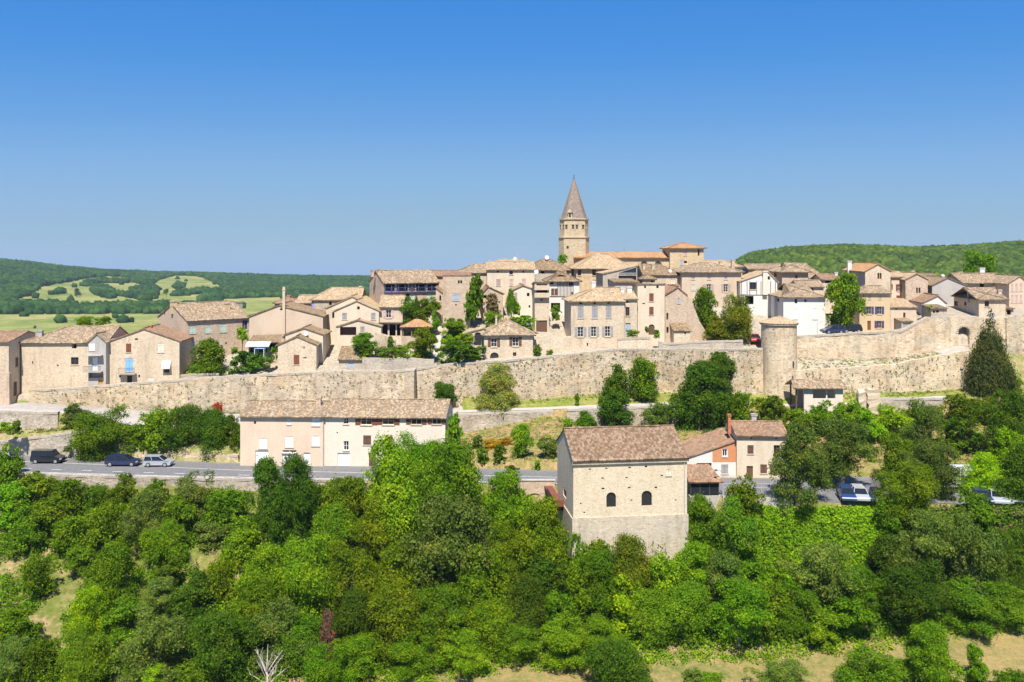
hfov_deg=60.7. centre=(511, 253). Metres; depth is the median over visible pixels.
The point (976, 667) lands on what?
bush
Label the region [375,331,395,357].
garden wall
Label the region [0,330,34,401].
house
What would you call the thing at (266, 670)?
dead tree
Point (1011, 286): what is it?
house
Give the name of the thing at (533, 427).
undergrowth
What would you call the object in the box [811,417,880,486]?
tree
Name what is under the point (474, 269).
house
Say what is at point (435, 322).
bush
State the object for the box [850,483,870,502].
parked car
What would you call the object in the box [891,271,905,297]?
house
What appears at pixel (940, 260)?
woods
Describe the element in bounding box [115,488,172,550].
tree
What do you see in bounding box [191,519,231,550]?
tree
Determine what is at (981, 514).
tree
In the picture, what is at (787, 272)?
house
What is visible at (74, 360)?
window
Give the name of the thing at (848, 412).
bush
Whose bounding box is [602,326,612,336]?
window
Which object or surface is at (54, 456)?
parked car
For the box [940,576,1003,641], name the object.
tree
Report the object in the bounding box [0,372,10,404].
courtyard wall
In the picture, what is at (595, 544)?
tree
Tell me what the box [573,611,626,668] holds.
tree
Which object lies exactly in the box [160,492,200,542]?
tree
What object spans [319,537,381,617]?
tree
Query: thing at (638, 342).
terrace wall
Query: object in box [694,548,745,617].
tree
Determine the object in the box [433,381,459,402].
tree
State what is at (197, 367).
bush
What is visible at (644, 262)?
nave window
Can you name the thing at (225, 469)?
road edge line
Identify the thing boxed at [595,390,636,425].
tree
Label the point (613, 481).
house
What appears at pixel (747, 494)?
tree
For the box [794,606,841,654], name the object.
tree
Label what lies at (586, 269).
house
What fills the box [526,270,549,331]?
house
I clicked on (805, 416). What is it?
bush
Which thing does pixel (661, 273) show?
house
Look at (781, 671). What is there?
bush
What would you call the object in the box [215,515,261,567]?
tree
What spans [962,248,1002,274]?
tree
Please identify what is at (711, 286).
window
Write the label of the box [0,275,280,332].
hills
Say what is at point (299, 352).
house
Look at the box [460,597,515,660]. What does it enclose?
tree
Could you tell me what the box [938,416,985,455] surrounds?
tree
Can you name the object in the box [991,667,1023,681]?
bush
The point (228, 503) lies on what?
tree
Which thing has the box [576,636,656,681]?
tree
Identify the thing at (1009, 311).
house
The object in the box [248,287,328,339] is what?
house
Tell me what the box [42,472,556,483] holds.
road edge line
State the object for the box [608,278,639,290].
house
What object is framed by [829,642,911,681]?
bush
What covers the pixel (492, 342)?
window
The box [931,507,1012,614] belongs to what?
tree
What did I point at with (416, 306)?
tree
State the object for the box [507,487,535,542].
tree
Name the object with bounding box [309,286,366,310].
house
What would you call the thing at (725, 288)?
window
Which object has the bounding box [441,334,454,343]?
bush
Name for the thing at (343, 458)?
garage door
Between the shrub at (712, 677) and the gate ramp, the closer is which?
the shrub at (712, 677)
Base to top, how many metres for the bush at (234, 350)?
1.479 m
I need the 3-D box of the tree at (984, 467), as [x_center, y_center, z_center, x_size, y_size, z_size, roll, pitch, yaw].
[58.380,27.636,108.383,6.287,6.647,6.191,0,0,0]
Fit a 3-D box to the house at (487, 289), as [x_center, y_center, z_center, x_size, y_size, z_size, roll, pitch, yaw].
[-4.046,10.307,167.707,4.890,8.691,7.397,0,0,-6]
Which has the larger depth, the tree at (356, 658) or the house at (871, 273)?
the house at (871, 273)
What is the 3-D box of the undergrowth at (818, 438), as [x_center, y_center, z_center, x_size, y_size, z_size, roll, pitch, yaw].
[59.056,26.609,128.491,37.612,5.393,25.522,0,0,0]
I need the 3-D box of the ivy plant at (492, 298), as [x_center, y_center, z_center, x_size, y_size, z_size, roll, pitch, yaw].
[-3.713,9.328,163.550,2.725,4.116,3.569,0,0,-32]
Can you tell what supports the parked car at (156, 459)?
on the road
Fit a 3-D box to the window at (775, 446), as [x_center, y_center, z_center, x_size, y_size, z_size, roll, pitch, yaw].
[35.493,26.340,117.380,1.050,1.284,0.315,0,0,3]
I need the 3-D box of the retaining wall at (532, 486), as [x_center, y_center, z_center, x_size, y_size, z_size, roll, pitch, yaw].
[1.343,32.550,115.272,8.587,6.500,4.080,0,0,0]
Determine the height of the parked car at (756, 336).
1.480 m
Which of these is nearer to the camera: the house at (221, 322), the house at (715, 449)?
the house at (715, 449)
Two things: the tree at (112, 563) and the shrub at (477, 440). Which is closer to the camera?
the tree at (112, 563)
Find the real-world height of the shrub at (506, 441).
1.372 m
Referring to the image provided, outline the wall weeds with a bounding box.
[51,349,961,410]
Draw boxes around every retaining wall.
[0,410,59,429]
[0,430,85,456]
[453,410,552,432]
[490,479,555,500]
[567,406,677,425]
[879,397,943,411]
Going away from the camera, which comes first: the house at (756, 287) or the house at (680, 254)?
the house at (756, 287)
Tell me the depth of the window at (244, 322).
163.39 m
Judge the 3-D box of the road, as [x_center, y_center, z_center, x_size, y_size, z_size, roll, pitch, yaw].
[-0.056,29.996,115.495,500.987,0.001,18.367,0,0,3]
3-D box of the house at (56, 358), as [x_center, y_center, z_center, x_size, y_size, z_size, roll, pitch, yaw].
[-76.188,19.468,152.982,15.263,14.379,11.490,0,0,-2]
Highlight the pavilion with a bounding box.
[400,319,432,345]
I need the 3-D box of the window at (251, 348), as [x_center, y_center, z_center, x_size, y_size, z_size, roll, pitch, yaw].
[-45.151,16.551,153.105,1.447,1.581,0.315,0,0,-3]
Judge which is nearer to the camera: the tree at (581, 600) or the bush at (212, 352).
the tree at (581, 600)
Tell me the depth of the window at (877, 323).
159.84 m
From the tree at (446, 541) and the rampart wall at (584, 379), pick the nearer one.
the tree at (446, 541)
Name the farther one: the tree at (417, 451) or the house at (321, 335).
the house at (321, 335)
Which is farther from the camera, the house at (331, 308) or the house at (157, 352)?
the house at (331, 308)
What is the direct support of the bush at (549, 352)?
on the hillside
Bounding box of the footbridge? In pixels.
[544,486,563,510]
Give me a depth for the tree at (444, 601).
92.09 m
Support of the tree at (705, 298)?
on the hillside
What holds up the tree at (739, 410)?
on the hillside
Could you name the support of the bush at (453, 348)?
on the hillside
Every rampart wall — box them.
[28,369,404,413]
[416,347,762,405]
[794,350,970,392]
[797,316,952,359]
[1003,314,1023,353]
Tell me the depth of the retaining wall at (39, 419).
133.43 m
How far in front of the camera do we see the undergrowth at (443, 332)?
153.51 m
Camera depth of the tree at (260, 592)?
92.86 m
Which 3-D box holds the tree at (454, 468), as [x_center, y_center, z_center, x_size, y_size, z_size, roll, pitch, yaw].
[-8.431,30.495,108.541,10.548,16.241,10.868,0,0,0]
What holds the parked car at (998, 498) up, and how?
on the road
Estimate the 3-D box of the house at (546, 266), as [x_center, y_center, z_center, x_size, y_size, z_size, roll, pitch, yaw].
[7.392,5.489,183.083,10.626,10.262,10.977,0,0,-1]
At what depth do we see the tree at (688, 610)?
92.97 m
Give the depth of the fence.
110.38 m
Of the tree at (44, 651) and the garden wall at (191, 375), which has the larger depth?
the garden wall at (191, 375)
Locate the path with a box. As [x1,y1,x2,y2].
[453,396,945,412]
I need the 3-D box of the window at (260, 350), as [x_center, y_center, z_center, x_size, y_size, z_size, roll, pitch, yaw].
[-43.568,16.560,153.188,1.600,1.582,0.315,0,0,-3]
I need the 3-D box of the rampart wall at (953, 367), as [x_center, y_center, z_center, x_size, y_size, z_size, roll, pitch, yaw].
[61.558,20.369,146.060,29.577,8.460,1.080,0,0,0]
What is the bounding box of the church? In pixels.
[558,178,668,267]
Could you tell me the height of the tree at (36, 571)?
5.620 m
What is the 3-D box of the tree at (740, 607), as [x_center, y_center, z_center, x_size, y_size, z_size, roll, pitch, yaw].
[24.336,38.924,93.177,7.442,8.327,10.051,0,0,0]
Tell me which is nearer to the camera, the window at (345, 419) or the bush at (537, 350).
the window at (345, 419)
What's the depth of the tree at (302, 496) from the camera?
108.42 m
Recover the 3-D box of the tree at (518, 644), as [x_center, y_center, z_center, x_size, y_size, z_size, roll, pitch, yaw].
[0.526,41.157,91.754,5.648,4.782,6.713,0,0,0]
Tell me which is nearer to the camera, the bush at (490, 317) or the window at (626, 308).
the window at (626, 308)
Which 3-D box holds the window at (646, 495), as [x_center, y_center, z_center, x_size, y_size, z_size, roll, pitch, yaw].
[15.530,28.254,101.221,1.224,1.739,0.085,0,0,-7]
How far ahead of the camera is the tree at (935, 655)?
85.20 m
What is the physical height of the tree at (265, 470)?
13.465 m
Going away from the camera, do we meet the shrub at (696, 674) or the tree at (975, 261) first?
the shrub at (696, 674)
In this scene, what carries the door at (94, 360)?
in the house at (98, 352)
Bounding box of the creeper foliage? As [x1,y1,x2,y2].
[751,504,897,593]
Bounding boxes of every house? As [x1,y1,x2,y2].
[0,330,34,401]
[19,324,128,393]
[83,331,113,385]
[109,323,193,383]
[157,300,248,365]
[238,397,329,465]
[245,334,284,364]
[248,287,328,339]
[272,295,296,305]
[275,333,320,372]
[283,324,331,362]
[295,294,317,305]
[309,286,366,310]
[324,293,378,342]
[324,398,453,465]
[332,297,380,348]
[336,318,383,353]
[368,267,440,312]
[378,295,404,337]
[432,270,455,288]
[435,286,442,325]
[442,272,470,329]
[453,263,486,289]
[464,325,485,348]
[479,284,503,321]
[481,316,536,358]
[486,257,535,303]
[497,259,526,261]
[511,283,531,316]
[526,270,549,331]
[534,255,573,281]
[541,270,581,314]
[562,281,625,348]
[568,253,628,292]
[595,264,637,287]
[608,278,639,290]
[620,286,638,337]
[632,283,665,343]
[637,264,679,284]
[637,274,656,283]
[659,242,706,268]
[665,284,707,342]
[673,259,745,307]
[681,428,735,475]
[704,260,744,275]
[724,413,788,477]
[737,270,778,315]
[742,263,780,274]
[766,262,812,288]
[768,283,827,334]
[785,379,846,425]
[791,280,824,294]
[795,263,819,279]
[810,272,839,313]
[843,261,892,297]
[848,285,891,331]
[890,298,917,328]
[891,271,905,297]
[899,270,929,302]
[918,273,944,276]
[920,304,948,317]
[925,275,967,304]
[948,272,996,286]
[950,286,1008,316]
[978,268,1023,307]
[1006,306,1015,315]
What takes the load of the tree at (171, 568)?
on the hillside
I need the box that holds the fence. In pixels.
[723,483,779,490]
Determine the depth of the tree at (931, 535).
98.97 m
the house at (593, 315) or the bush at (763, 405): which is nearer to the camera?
the bush at (763, 405)
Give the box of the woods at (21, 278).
[0,258,370,322]
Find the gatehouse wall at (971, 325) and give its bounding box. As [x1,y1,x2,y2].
[948,316,1005,348]
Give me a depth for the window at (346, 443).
123.64 m
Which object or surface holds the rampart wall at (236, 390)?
on the hillside
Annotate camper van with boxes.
[942,464,972,486]
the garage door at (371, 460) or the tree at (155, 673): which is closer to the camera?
the tree at (155, 673)
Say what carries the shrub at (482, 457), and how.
on the hillside
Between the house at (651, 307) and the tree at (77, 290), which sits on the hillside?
the house at (651, 307)
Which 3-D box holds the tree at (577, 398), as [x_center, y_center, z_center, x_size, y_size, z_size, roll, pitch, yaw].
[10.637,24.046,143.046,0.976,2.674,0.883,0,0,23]
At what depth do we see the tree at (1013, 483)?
104.94 m
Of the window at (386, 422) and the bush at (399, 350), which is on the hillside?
the bush at (399, 350)
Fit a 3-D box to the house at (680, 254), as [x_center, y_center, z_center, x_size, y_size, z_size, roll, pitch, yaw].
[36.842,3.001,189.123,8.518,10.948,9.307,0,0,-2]
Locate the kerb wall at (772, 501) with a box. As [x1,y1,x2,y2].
[722,495,791,511]
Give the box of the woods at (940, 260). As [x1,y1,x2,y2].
[735,239,1023,277]
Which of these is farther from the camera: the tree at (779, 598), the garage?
the garage
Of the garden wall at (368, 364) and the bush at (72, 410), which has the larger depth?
the garden wall at (368, 364)
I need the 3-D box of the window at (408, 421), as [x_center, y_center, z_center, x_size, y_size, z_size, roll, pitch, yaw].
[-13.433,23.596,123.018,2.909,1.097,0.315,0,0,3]
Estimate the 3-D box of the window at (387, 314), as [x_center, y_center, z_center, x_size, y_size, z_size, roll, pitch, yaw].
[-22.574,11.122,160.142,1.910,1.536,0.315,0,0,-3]
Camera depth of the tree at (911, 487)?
103.53 m
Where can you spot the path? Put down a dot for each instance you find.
(566, 407)
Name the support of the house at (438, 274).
on the hillside
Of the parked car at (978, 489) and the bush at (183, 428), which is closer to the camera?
the parked car at (978, 489)
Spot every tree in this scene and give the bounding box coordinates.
[0,442,26,489]
[0,480,35,528]
[0,504,53,558]
[0,604,47,646]
[0,633,39,681]
[11,469,61,511]
[15,555,59,598]
[18,634,65,681]
[26,494,74,543]
[48,476,89,514]
[48,513,95,559]
[54,623,118,681]
[61,545,97,577]
[62,583,119,636]
[74,288,81,295]
[74,315,94,324]
[76,538,147,610]
[79,482,108,514]
[84,500,132,547]
[94,310,111,324]
[98,472,142,515]
[98,593,149,643]
[107,601,196,681]
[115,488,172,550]
[133,576,180,623]
[137,516,189,565]
[141,663,174,681]
[143,478,170,507]
[153,556,185,587]
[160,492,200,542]
[165,569,215,624]
[170,657,215,681]
[172,469,215,521]
[182,607,265,681]
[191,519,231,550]
[199,484,251,533]
[204,555,243,604]
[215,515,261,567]
[230,539,289,611]
[233,571,291,653]
[236,327,249,364]
[240,455,301,545]
[247,595,317,672]
[249,647,287,681]
[271,450,324,548]
[273,610,329,678]
[275,528,339,618]
[299,642,360,681]
[304,499,365,583]
[307,473,342,532]
[318,607,338,660]
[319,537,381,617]
[320,631,390,681]
[323,585,383,660]
[330,475,370,523]
[346,490,416,566]
[353,538,431,618]
[358,429,436,545]
[363,578,427,663]
[388,629,448,681]
[392,489,495,613]
[394,429,443,502]
[405,433,484,540]
[413,581,473,651]
[414,295,421,318]
[428,624,461,671]
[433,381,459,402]
[434,627,492,678]
[451,539,514,637]
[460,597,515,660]
[473,361,521,415]
[477,466,534,543]
[487,518,528,582]
[490,622,543,664]
[502,573,548,642]
[504,286,517,316]
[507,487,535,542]
[508,494,568,589]
[520,553,570,600]
[536,615,588,670]
[538,589,577,633]
[557,254,567,263]
[558,532,591,591]
[563,546,627,618]
[565,563,608,623]
[570,537,613,568]
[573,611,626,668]
[574,393,579,405]
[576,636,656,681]
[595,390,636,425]
[596,363,630,402]
[602,573,646,637]
[607,532,654,596]
[626,354,661,400]
[626,587,674,647]
[645,551,686,605]
[657,579,724,645]
[662,539,713,594]
[663,360,737,433]
[685,359,729,425]
[685,491,727,564]
[692,285,719,328]
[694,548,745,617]
[701,315,728,339]
[706,575,778,648]
[707,350,738,396]
[710,292,754,340]
[713,493,765,582]
[724,390,759,419]
[725,473,766,517]
[757,578,797,630]
[767,420,839,512]
[770,580,821,637]
[773,539,871,607]
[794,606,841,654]
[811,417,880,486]
[824,270,867,332]
[829,594,876,641]
[830,561,889,630]
[862,533,909,581]
[870,459,942,520]
[870,555,958,635]
[872,493,909,537]
[878,534,925,589]
[879,431,914,484]
[894,619,965,681]
[896,397,946,455]
[898,439,965,500]
[898,506,959,573]
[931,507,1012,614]
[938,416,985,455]
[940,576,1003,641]
[942,392,983,425]
[954,491,999,532]
[955,450,1008,494]
[961,307,1022,399]
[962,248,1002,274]
[969,386,1023,454]
[969,396,998,424]
[985,581,1023,633]
[986,425,1023,475]
[987,525,1023,589]
[991,439,1023,505]
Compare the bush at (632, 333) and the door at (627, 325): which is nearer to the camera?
the bush at (632, 333)
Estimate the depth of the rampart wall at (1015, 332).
149.18 m
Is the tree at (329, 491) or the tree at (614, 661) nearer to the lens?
the tree at (614, 661)
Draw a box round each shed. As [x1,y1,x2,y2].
[337,346,365,369]
[687,464,723,508]
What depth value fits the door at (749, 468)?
117.66 m
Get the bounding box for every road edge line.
[26,461,534,476]
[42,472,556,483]
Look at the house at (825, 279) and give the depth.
170.44 m
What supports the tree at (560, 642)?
on the hillside
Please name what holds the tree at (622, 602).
on the hillside
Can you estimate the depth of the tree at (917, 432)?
119.75 m
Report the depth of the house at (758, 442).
117.55 m
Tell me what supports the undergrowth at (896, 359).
on the hillside
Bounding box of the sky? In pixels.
[0,0,1023,274]
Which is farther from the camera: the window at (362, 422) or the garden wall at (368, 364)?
the garden wall at (368, 364)
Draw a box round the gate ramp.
[935,346,967,353]
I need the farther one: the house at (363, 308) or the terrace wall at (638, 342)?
the house at (363, 308)
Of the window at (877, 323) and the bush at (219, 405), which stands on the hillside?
the bush at (219, 405)
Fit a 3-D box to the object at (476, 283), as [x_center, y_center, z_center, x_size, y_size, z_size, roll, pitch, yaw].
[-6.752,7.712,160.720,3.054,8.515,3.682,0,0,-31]
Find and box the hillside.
[0,304,1023,681]
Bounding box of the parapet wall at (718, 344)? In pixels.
[659,340,742,347]
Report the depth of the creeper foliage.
104.21 m
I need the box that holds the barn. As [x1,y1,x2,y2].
[910,292,947,314]
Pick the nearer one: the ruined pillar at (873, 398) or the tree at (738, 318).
the ruined pillar at (873, 398)
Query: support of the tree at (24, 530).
on the hillside
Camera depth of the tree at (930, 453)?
106.53 m
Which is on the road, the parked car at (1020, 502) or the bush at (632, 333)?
the parked car at (1020, 502)
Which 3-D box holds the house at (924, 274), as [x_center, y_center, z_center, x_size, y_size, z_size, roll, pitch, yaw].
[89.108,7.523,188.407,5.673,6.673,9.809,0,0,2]
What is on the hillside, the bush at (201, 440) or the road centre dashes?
the bush at (201, 440)
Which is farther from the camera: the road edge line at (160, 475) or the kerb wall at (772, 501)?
the road edge line at (160, 475)
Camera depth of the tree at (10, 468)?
117.65 m
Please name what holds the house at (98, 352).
on the hillside
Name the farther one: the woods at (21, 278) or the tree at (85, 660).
the woods at (21, 278)
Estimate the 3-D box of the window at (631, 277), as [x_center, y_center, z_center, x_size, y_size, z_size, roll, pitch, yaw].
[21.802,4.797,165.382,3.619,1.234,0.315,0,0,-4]
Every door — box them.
[92,358,97,369]
[127,376,131,382]
[256,450,268,462]
[304,453,309,465]
[338,453,349,465]
[369,453,374,465]
[474,332,480,344]
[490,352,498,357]
[536,320,546,331]
[625,323,629,334]
[649,324,653,334]
[747,466,752,475]
[903,322,910,327]
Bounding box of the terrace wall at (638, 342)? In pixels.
[618,336,649,347]
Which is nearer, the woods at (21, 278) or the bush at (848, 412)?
the bush at (848, 412)
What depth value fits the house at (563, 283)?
167.15 m
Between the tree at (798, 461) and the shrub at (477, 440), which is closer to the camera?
the tree at (798, 461)
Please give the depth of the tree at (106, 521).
108.11 m
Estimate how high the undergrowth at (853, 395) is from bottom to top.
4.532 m
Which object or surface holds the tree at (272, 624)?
on the hillside
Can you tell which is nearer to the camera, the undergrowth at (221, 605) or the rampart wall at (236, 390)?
the undergrowth at (221, 605)
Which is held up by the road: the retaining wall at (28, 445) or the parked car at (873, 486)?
the parked car at (873, 486)
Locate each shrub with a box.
[471,435,483,447]
[476,447,489,463]
[482,438,501,449]
[493,444,506,461]
[500,437,514,445]
[504,465,519,472]
[532,460,540,469]
[562,418,573,429]
[573,410,598,426]
[638,401,668,424]
[681,667,702,681]
[697,671,724,681]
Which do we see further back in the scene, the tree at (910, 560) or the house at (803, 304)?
the house at (803, 304)
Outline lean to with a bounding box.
[669,323,690,342]
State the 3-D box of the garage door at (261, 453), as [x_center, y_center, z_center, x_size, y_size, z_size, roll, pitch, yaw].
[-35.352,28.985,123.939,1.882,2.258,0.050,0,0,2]
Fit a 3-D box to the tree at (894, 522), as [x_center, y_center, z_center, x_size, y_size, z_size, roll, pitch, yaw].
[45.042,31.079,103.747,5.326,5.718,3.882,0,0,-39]
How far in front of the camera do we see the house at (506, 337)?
150.23 m
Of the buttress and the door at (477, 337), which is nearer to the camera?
the buttress
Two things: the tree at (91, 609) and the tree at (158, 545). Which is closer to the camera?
the tree at (91, 609)
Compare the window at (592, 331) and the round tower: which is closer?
the round tower
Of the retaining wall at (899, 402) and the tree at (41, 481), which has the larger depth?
the retaining wall at (899, 402)
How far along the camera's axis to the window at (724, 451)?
118.35 m
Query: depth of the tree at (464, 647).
89.87 m
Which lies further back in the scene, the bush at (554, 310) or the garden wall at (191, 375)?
the bush at (554, 310)
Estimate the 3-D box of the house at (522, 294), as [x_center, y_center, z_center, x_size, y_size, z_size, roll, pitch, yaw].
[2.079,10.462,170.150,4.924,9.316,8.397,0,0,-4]
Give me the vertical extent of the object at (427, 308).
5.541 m
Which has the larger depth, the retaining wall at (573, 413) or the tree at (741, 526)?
the retaining wall at (573, 413)
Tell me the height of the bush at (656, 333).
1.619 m
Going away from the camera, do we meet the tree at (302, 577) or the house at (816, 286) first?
the tree at (302, 577)
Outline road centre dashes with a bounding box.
[25,468,216,474]
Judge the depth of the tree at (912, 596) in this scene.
93.32 m
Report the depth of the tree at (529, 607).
94.07 m
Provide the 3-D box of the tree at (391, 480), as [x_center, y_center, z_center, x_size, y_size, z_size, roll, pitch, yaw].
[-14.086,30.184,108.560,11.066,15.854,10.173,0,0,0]
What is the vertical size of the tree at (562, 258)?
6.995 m
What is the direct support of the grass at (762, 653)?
on the hillside
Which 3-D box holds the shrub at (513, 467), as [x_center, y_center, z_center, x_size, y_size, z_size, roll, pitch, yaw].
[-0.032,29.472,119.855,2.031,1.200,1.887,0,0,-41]
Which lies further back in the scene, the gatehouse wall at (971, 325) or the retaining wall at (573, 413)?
the gatehouse wall at (971, 325)
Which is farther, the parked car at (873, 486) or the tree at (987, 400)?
the tree at (987, 400)
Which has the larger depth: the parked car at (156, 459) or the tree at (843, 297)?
the tree at (843, 297)
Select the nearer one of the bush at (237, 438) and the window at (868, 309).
the bush at (237, 438)
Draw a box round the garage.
[894,317,913,328]
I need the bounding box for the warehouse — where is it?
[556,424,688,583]
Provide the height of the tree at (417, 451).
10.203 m
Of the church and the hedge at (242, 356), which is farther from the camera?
the church
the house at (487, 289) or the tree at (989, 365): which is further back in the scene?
the house at (487, 289)
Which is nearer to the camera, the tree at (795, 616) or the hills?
the tree at (795, 616)
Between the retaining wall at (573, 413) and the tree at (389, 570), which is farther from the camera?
the retaining wall at (573, 413)
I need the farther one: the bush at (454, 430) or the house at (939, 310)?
the house at (939, 310)
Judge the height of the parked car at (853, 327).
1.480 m
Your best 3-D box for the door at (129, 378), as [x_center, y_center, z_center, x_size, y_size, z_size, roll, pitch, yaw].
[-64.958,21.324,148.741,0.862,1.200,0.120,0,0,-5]
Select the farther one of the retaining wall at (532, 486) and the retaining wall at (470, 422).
the retaining wall at (470, 422)
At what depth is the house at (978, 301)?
157.84 m
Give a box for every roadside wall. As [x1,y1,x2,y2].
[10,472,367,490]
[98,451,238,461]
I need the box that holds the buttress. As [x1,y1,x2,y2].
[404,368,416,397]
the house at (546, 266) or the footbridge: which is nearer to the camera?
the footbridge
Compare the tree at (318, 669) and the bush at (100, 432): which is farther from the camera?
the bush at (100, 432)
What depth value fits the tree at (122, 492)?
113.62 m
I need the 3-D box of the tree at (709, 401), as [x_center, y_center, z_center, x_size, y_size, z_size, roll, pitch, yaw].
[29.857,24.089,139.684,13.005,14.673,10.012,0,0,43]
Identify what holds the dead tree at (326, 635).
on the hillside
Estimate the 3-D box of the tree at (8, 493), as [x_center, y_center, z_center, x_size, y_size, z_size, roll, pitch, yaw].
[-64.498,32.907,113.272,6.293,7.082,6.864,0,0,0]
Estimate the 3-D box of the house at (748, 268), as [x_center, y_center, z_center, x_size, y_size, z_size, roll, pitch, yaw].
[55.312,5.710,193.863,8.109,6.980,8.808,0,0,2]
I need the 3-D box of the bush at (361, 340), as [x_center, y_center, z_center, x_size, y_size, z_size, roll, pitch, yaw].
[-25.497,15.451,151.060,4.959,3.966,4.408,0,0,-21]
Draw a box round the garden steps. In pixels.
[433,326,441,354]
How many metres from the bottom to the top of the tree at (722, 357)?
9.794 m
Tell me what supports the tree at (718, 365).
on the hillside
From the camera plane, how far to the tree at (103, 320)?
162.69 m
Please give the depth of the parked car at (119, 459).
123.19 m
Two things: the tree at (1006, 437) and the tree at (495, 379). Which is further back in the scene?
the tree at (495, 379)
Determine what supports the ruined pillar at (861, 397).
on the hillside
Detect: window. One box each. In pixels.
[71,357,78,364]
[242,320,246,329]
[250,347,257,352]
[258,347,267,352]
[281,450,296,453]
[343,418,348,424]
[343,441,349,450]
[355,418,376,425]
[377,419,399,425]
[383,310,393,318]
[406,419,426,425]
[427,419,445,424]
[488,338,499,347]
[509,337,521,346]
[575,327,585,337]
[588,327,598,336]
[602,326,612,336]
[606,492,615,506]
[619,276,635,279]
[625,307,629,316]
[641,261,660,263]
[642,491,651,505]
[704,284,713,291]
[721,284,729,292]
[722,449,727,457]
[749,282,756,289]
[774,445,779,453]
[865,307,873,314]
[875,307,883,314]
[875,321,883,328]
[896,284,901,291]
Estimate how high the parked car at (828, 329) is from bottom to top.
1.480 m
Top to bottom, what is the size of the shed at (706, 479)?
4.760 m
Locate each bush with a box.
[0,422,12,430]
[7,420,23,434]
[58,402,91,428]
[63,445,71,452]
[65,401,137,462]
[117,422,160,455]
[137,405,179,451]
[156,402,207,452]
[186,406,229,456]
[188,337,227,373]
[188,364,208,373]
[191,434,204,445]
[212,402,222,412]
[216,413,239,453]
[231,347,238,354]
[235,427,239,447]
[351,332,378,351]
[356,345,375,357]
[373,346,396,357]
[387,336,394,347]
[387,345,409,357]
[399,296,419,323]
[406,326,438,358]
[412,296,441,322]
[431,309,439,330]
[440,317,467,335]
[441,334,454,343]
[445,411,462,446]
[446,340,464,353]
[455,332,474,342]
[483,311,502,324]
[509,423,533,458]
[515,302,520,315]
[533,344,542,356]
[535,437,556,458]
[546,349,552,354]
[550,304,561,320]
[625,329,639,336]
[653,330,659,338]
[743,658,809,681]
[753,395,799,425]
[784,407,816,426]
[806,400,843,434]
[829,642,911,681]
[833,399,861,427]
[853,407,888,441]
[875,403,912,436]
[901,403,923,421]
[965,642,989,681]
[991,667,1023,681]
[1010,376,1023,392]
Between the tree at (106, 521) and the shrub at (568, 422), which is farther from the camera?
the shrub at (568, 422)
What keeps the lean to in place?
on the hillside
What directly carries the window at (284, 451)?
in the house at (277, 430)
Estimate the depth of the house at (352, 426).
123.49 m
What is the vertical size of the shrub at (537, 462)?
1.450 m
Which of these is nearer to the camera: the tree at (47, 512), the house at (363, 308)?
the tree at (47, 512)
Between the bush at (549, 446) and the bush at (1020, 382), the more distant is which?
the bush at (1020, 382)
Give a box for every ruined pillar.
[856,389,866,407]
[865,388,880,413]
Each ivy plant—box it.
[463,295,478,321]
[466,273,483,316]
[483,293,499,312]
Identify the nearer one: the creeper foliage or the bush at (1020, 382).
the creeper foliage
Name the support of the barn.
on the hillside
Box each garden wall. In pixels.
[180,373,219,378]
[362,357,433,370]
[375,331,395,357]
[534,336,571,352]
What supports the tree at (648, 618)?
on the hillside
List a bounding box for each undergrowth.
[0,427,230,447]
[0,495,1023,681]
[179,320,536,378]
[223,388,1023,413]
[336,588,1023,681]
[461,417,697,461]
[785,403,991,464]
[797,351,940,368]
[900,502,1023,566]
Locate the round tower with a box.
[759,315,798,398]
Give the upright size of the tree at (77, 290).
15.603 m
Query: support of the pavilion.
on the hillside
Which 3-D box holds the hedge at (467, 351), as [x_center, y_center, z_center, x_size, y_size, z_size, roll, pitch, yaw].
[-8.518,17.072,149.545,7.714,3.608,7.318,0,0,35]
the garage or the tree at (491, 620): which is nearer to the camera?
the tree at (491, 620)
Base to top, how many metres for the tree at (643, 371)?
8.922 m
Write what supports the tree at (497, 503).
on the hillside
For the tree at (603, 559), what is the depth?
96.25 m
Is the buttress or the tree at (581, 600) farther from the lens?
the buttress
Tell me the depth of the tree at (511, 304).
161.48 m
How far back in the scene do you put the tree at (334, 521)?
104.27 m
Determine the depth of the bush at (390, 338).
151.29 m
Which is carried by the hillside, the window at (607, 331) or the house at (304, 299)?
the house at (304, 299)
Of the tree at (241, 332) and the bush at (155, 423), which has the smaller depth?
the bush at (155, 423)
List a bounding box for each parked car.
[30,449,66,463]
[104,454,141,466]
[142,454,174,466]
[747,333,760,342]
[819,325,844,333]
[836,483,856,501]
[844,324,862,332]
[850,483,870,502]
[868,482,883,501]
[968,486,994,504]
[985,486,1009,504]
[1001,489,1017,504]
[1012,494,1023,504]
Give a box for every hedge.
[228,350,256,374]
[243,352,274,369]
[270,346,277,359]
[434,343,486,361]
[510,315,537,329]
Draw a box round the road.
[11,457,1019,505]
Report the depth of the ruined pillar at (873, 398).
139.24 m

